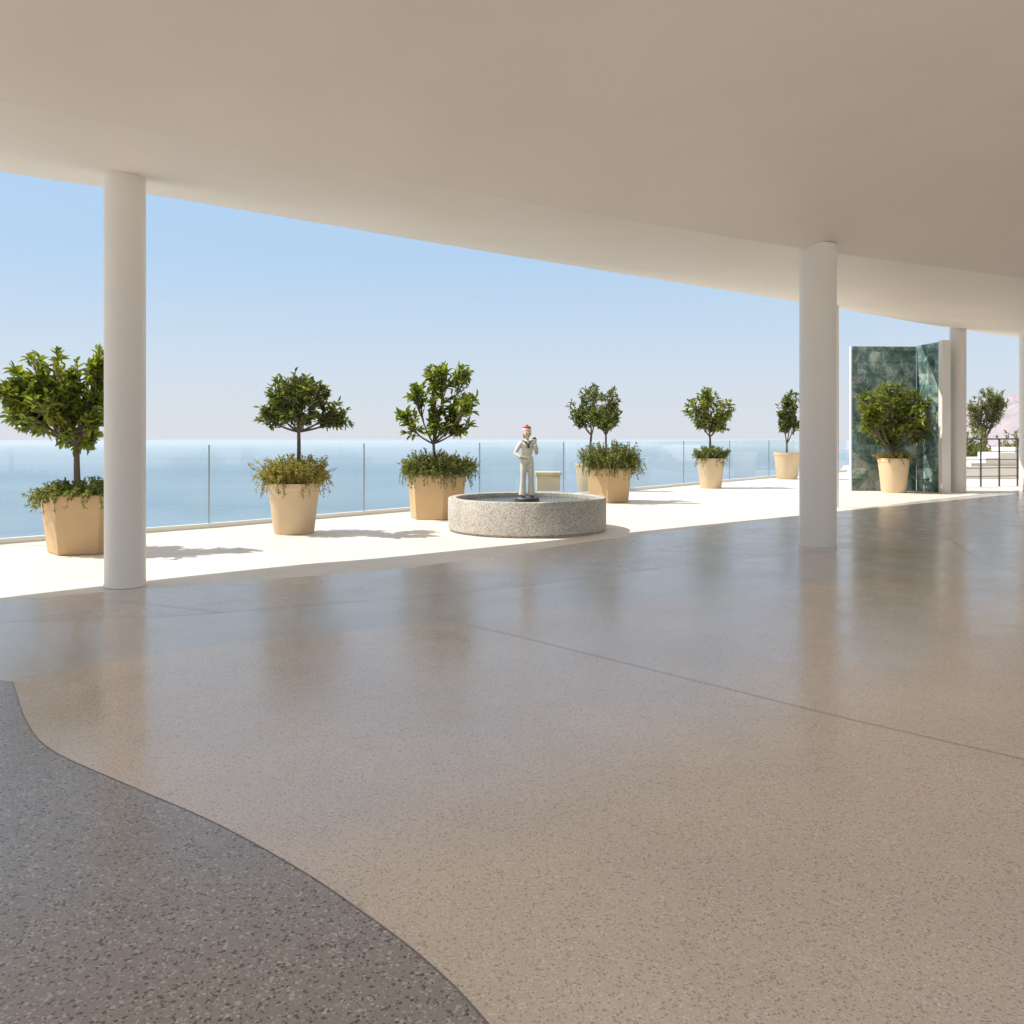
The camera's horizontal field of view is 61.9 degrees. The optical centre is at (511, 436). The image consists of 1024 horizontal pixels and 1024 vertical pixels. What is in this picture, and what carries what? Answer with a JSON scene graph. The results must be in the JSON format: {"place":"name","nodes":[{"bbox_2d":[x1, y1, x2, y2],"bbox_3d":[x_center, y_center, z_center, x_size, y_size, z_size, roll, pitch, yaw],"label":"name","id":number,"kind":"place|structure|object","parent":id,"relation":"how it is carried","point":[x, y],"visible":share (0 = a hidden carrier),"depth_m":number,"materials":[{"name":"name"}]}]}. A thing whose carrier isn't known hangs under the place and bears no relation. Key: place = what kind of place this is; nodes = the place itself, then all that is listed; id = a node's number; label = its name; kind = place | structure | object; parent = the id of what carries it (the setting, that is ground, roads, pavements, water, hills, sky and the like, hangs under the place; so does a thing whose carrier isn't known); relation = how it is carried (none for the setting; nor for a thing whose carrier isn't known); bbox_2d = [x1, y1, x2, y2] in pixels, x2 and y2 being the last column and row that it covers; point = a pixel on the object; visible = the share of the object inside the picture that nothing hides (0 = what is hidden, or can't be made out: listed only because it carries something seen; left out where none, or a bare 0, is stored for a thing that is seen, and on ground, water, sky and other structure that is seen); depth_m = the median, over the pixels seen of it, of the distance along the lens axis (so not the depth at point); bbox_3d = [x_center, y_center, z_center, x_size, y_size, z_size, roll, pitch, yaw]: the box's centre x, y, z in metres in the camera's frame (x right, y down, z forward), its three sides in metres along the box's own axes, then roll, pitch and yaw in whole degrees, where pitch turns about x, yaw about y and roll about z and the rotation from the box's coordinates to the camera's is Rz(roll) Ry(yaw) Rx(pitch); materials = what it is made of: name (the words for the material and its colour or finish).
{"place":"outdoors","nodes":[
{"label":"outdoors","id":0,"kind":"place"},
{"bbox_2d":[0,680,486,1023],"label":"terrazzo floor","id":1,"kind":"structure","parent":0,"point":[121,903],"depth_m":2.08,"materials":[{"name":"grey stone"}]},
{"bbox_2d":[12,681,489,1023],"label":"floor joint","id":2,"kind":"object","parent":1,"relation":"on","point":[468,1000],"visible":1,"depth_m":2.34,"materials":[{"name":"silver metal"}]},
{"bbox_2d":[0,440,848,537],"bbox_3d":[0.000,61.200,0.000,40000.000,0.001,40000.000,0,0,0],"label":"sea","id":3,"kind":"structure","parent":0,"point":[176,482],"depth_m":1653.03,"materials":[{"name":"liquid"}]},
{"bbox_2d":[0,465,1018,600],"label":"terrace ground","id":4,"kind":"structure","parent":0,"point":[344,545],"depth_m":9.70,"materials":[{"name":"white concrete"}]},
{"bbox_2d":[41,495,103,555],"bbox_3d":[-4.470,0.893,8.950,0.849,0.610,0.842,0,0,0],"label":"hexagonal planter","id":5,"kind":"object","parent":4,"relation":"on","point":[74,528],"visible":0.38,"depth_m":8.62,"materials":[{"name":"ceramic"}]},
{"bbox_2d":[0,344,103,485],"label":"citrus tree","id":6,"kind":"object","parent":5,"relation":"in","point":[43,403],"visible":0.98,"depth_m":8.85,"materials":[{"name":"green plant"}]},
{"bbox_2d":[22,476,103,513],"bbox_3d":[-4.468,0.611,8.966,1.113,0.430,1.110,0,0,0],"label":"rosemary plant","id":7,"kind":"object","parent":5,"relation":"in","point":[65,487],"visible":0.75,"depth_m":8.63,"materials":[{"name":"green plant"}]},
{"bbox_2d":[103,171,146,588],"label":"column","id":8,"kind":"structure","parent":4,"relation":"on","point":[124,380],"depth_m":6.73,"materials":[{"name":"paint"}]},
{"bbox_2d":[267,482,319,534],"bbox_3d":[-2.720,0.885,10.650,0.642,0.625,0.642,0,0,0],"label":"round planter","id":9,"kind":"object","parent":4,"relation":"on","point":[293,512],"visible":0.82,"depth_m":10.41,"materials":[{"name":"ceramic"}]},
{"bbox_2d":[247,452,337,498],"bbox_3d":[-2.726,0.482,10.648,1.074,0.600,1.083,0,0,0],"label":"flowering herb plant","id":10,"kind":"object","parent":9,"relation":"in","point":[307,472],"visible":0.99,"depth_m":10.42,"materials":[{"name":"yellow plant"}]},
{"bbox_2d":[252,367,354,483],"bbox_3d":[-2.647,-0.080,10.632,1.285,1.566,1.003,0,0,0],"label":"citrus tree","id":11,"kind":"object","parent":9,"relation":"in","point":[290,399],"visible":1,"depth_m":10.49,"materials":[{"name":"green plant"}]},
{"bbox_2d":[0,440,846,543],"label":"glass balustrade","id":12,"kind":"object","parent":4,"relation":"on","point":[167,528],"visible":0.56,"depth_m":12.50,"materials":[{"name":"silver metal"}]},
{"bbox_2d":[408,474,465,519],"bbox_3d":[-1.120,0.871,12.650,0.876,0.655,0.853,0,0,0],"label":"hexagonal planter","id":13,"kind":"object","parent":4,"relation":"on","point":[429,501],"visible":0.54,"depth_m":12.30,"materials":[{"name":"ceramic"}]},
{"bbox_2d":[394,360,479,460],"bbox_3d":[-1.091,-0.233,12.611,1.250,1.874,0.991,0,0,0],"label":"citrus tree","id":14,"kind":"object","parent":13,"relation":"in","point":[459,408],"visible":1,"depth_m":12.60,"materials":[{"name":"green plant"}]},
{"bbox_2d":[396,448,479,489],"bbox_3d":[-1.087,0.460,12.615,1.278,0.625,1.284,0,0,0],"label":"rosemary plant","id":15,"kind":"object","parent":13,"relation":"in","point":[443,464],"visible":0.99,"depth_m":12.28,"materials":[{"name":"green plant"}]},
{"bbox_2d":[448,492,605,537],"bbox_3d":[0.195,0.988,11.100,2.050,0.420,2.050,0,0,0],"label":"round fountain","id":16,"kind":"object","parent":4,"relation":"on","point":[517,515],"visible":0.99,"depth_m":10.25,"materials":[{"name":"stone"}]},
{"bbox_2d":[514,425,538,496],"bbox_3d":[0.185,0.310,11.079,0.324,0.944,0.191,0,0,-14],"label":"sailor boy statue","id":17,"kind":"object","parent":16,"relation":"on","point":[527,446],"visible":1,"depth_m":11.06,"materials":[{"name":"white paint"}]},
{"bbox_2d":[535,471,561,490],"bbox_3d":[0.810,0.989,19.200,0.580,0.418,0.560,0,0,0],"label":"rectangular planter","id":18,"kind":"object","parent":4,"relation":"on","point":[547,480],"visible":1,"depth_m":18.95,"materials":[{"name":"ceramic"}]},
{"bbox_2d":[575,463,588,491],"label":"round planter","id":19,"kind":"object","parent":4,"relation":"on","point":[582,483],"visible":0.41,"depth_m":18.60,"materials":[{"name":"ceramic"}]},
{"bbox_2d":[565,382,600,456],"bbox_3d":[1.642,-0.254,18.915,0.872,1.913,0.688,0,0,26],"label":"citrus tree","id":20,"kind":"object","parent":19,"relation":"in","point":[580,412],"visible":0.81,"depth_m":18.83,"materials":[{"name":"green plant"}]},
{"bbox_2d":[587,468,630,502],"bbox_3d":[1.800,0.883,15.800,0.861,0.630,0.901,0,0,0],"label":"hexagonal planter","id":21,"kind":"object","parent":4,"relation":"on","point":[612,489],"visible":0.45,"depth_m":15.47,"materials":[{"name":"ceramic"}]},
{"bbox_2d":[584,385,622,447],"bbox_3d":[1.703,-0.120,15.816,0.765,1.642,0.992,0,0,0],"label":"citrus tree","id":22,"kind":"object","parent":21,"relation":"in","point":[606,421],"visible":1,"depth_m":15.62,"materials":[{"name":"green plant"}]},
{"bbox_2d":[577,439,646,480],"bbox_3d":[1.847,0.423,15.762,1.297,0.769,1.280,0,0,0],"label":"rosemary plant","id":23,"kind":"object","parent":21,"relation":"in","point":[616,459],"visible":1,"depth_m":15.45,"materials":[{"name":"green plant"}]},
{"bbox_2d":[697,458,724,488],"bbox_3d":[4.660,0.848,20.000,0.652,0.700,0.652,0,0,0],"label":"round planter","id":24,"kind":"object","parent":4,"relation":"on","point":[710,474],"visible":0.85,"depth_m":19.76,"materials":[{"name":"ceramic"}]},
{"bbox_2d":[691,444,730,466],"bbox_3d":[4.645,0.436,20.017,0.966,0.546,0.923,0,0,0],"label":"rosemary plant","id":25,"kind":"object","parent":24,"relation":"in","point":[705,453],"visible":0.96,"depth_m":19.78,"materials":[{"name":"green plant"}]},
{"bbox_2d":[774,452,798,478],"bbox_3d":[7.830,0.818,24.300,0.732,0.760,0.732,0,0,0],"label":"round planter","id":26,"kind":"object","parent":4,"relation":"on","point":[786,465],"visible":0.91,"depth_m":24.03,"materials":[{"name":"ceramic"}]},
{"bbox_2d":[775,389,798,451],"bbox_3d":[7.866,-0.375,24.144,0.928,1.957,0.748,0,0,0],"label":"citrus tree","id":27,"kind":"object","parent":26,"relation":"in","point":[787,420],"visible":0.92,"depth_m":24.07,"materials":[{"name":"green plant"}]},
{"bbox_2d":[837,306,838,507],"bbox_3d":[5.530,-0.533,14.500,0.043,3.466,0.043,0,0,0],"label":"slim white post","id":28,"kind":"object","parent":4,"relation":"on","point":[837,406],"visible":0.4,"depth_m":14.48,"materials":[{"name":"paint"}]},
{"bbox_2d":[877,458,909,492],"bbox_3d":[8.250,0.828,18.450,0.652,0.740,0.652,0,0,0],"label":"round planter","id":29,"kind":"object","parent":4,"relation":"on","point":[893,476],"visible":0.91,"depth_m":18.21,"materials":[{"name":"ceramic"}]},
{"bbox_2d":[853,378,933,453],"bbox_3d":[8.219,-0.337,18.459,1.949,1.890,1.251,0,0,0],"label":"lemon tree","id":30,"kind":"object","parent":29,"relation":"in","point":[872,418],"visible":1,"depth_m":18.39,"materials":[{"name":"green plant"}]},
{"bbox_2d":[872,450,914,464],"bbox_3d":[8.223,0.439,18.421,0.855,0.349,0.927,0,0,0],"label":"rosemary plant","id":31,"kind":"object","parent":29,"relation":"in","point":[901,455],"visible":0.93,"depth_m":18.22,"materials":[{"name":"green plant"}]},
{"bbox_2d":[849,340,950,492],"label":"green mosaic wall","id":32,"kind":"structure","parent":4,"relation":"on","point":[871,368],"depth_m":19.03,"materials":[{"name":"green tile"}]},
{"bbox_2d":[916,342,937,492],"bbox_3d":[9.140,-0.421,18.730,0.060,3.238,0.786,0,0,-7],"label":"mosaic return","id":33,"kind":"object","parent":4,"relation":"on","point":[927,449],"visible":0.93,"depth_m":18.68,"materials":[{"name":"green tile"}]},
{"bbox_2d":[949,327,966,491],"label":"column","id":34,"kind":"structure","parent":4,"relation":"on","point":[958,337],"depth_m":18.46,"materials":[{"name":"paint"}]},
{"bbox_2d":[967,425,990,456],"bbox_3d":[14.147,0.390,27.896,2.905,1.961,2.752,0,0,0],"label":"garden shrub","id":35,"kind":"object","parent":4,"relation":"on","point":[972,447],"visible":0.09,"depth_m":27.36,"materials":[{"name":"green plant"}]},
{"bbox_2d":[967,447,1018,478],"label":"white garden steps","id":36,"kind":"structure","parent":4,"relation":"on","point":[988,468],"depth_m":24.60,"materials":[{"name":"white concrete"}]},
{"bbox_2d":[967,438,1018,486],"bbox_3d":[12.350,0.616,20.850,4.534,1.168,0.042,0,0,-17],"label":"metal railing","id":37,"kind":"object","parent":4,"relation":"on","point":[999,459],"visible":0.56,"depth_m":20.67,"materials":[{"name":"grey metal"}]},
{"bbox_2d":[993,429,1018,446],"bbox_3d":[15.673,0.537,25.582,2.138,1.685,2.052,0,0,44],"label":"garden shrub","id":38,"kind":"object","parent":4,"relation":"on","point":[1007,443],"visible":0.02,"depth_m":25.78,"materials":[{"name":"green plant"}]},
{"bbox_2d":[0,172,1018,439],"label":"sky","id":39,"kind":"structure","parent":0,"point":[236,299],"materials":[{"name":"blue"}]},
{"bbox_2d":[0,529,1023,680],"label":"terrazzo band floor","id":40,"kind":"structure","parent":0,"point":[30,649],"depth_m":6.08,"materials":[{"name":"grey stone"}]},
{"bbox_2d":[0,490,1023,622],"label":"terrazzo edge floor","id":41,"kind":"structure","parent":0,"point":[945,517],"depth_m":7.99,"materials":[{"name":"grey stone"}]},
{"bbox_2d":[0,529,1020,622],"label":"floor joint","id":42,"kind":"object","parent":41,"relation":"on","point":[453,592],"visible":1,"depth_m":6.42,"materials":[{"name":"silver metal"}]},
{"bbox_2d":[799,242,836,547],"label":"column","id":43,"kind":"structure","parent":41,"relation":"on","point":[817,395],"depth_m":9.23,"materials":[{"name":"paint"}]},
{"bbox_2d":[0,0,1023,337],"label":"canopy roof","id":44,"kind":"structure","parent":43,"relation":"on","point":[750,146],"depth_m":6.22,"materials":[{"name":"paint"}]},
{"bbox_2d":[1019,334,1023,490],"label":"column","id":45,"kind":"structure","parent":41,"relation":"on","point":[1021,412],"depth_m":18.96,"materials":[{"name":"paint"}]},
{"bbox_2d":[13,563,1023,1023],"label":"terrazzo panel floor","id":46,"kind":"structure","parent":0,"point":[499,823],"depth_m":2.95,"materials":[{"name":"beige stone"}]},
{"bbox_2d":[449,620,1022,758],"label":"floor joint","id":47,"kind":"object","parent":46,"relation":"on","point":[755,695],"visible":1,"depth_m":3.90,"materials":[{"name":"silver metal"}]},
{"bbox_2d":[680,386,735,447],"bbox_3d":[4.594,-0.303,20.130,1.266,1.812,0.931,0,0,0],"label":"citrus tree","id":48,"kind":"object","parent":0,"point":[720,419],"visible":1,"depth_m":19.99,"materials":[{"name":"green plant"}]},
{"bbox_2d":[839,393,1018,450],"bbox_3d":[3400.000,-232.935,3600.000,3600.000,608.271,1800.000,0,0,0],"label":"mountain","id":49,"kind":"structure","parent":0,"point":[1009,423],"depth_m":3196.29,"materials":[{"name":"pink stone"}]},
{"bbox_2d":[967,386,1009,440],"bbox_3d":[16.948,-0.661,30.539,1.540,2.331,1.144,0,0,0],"label":"olive tree","id":50,"kind":"object","parent":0,"point":[996,402],"visible":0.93,"depth_m":30.39,"materials":[{"name":"green plant"}]}
]}

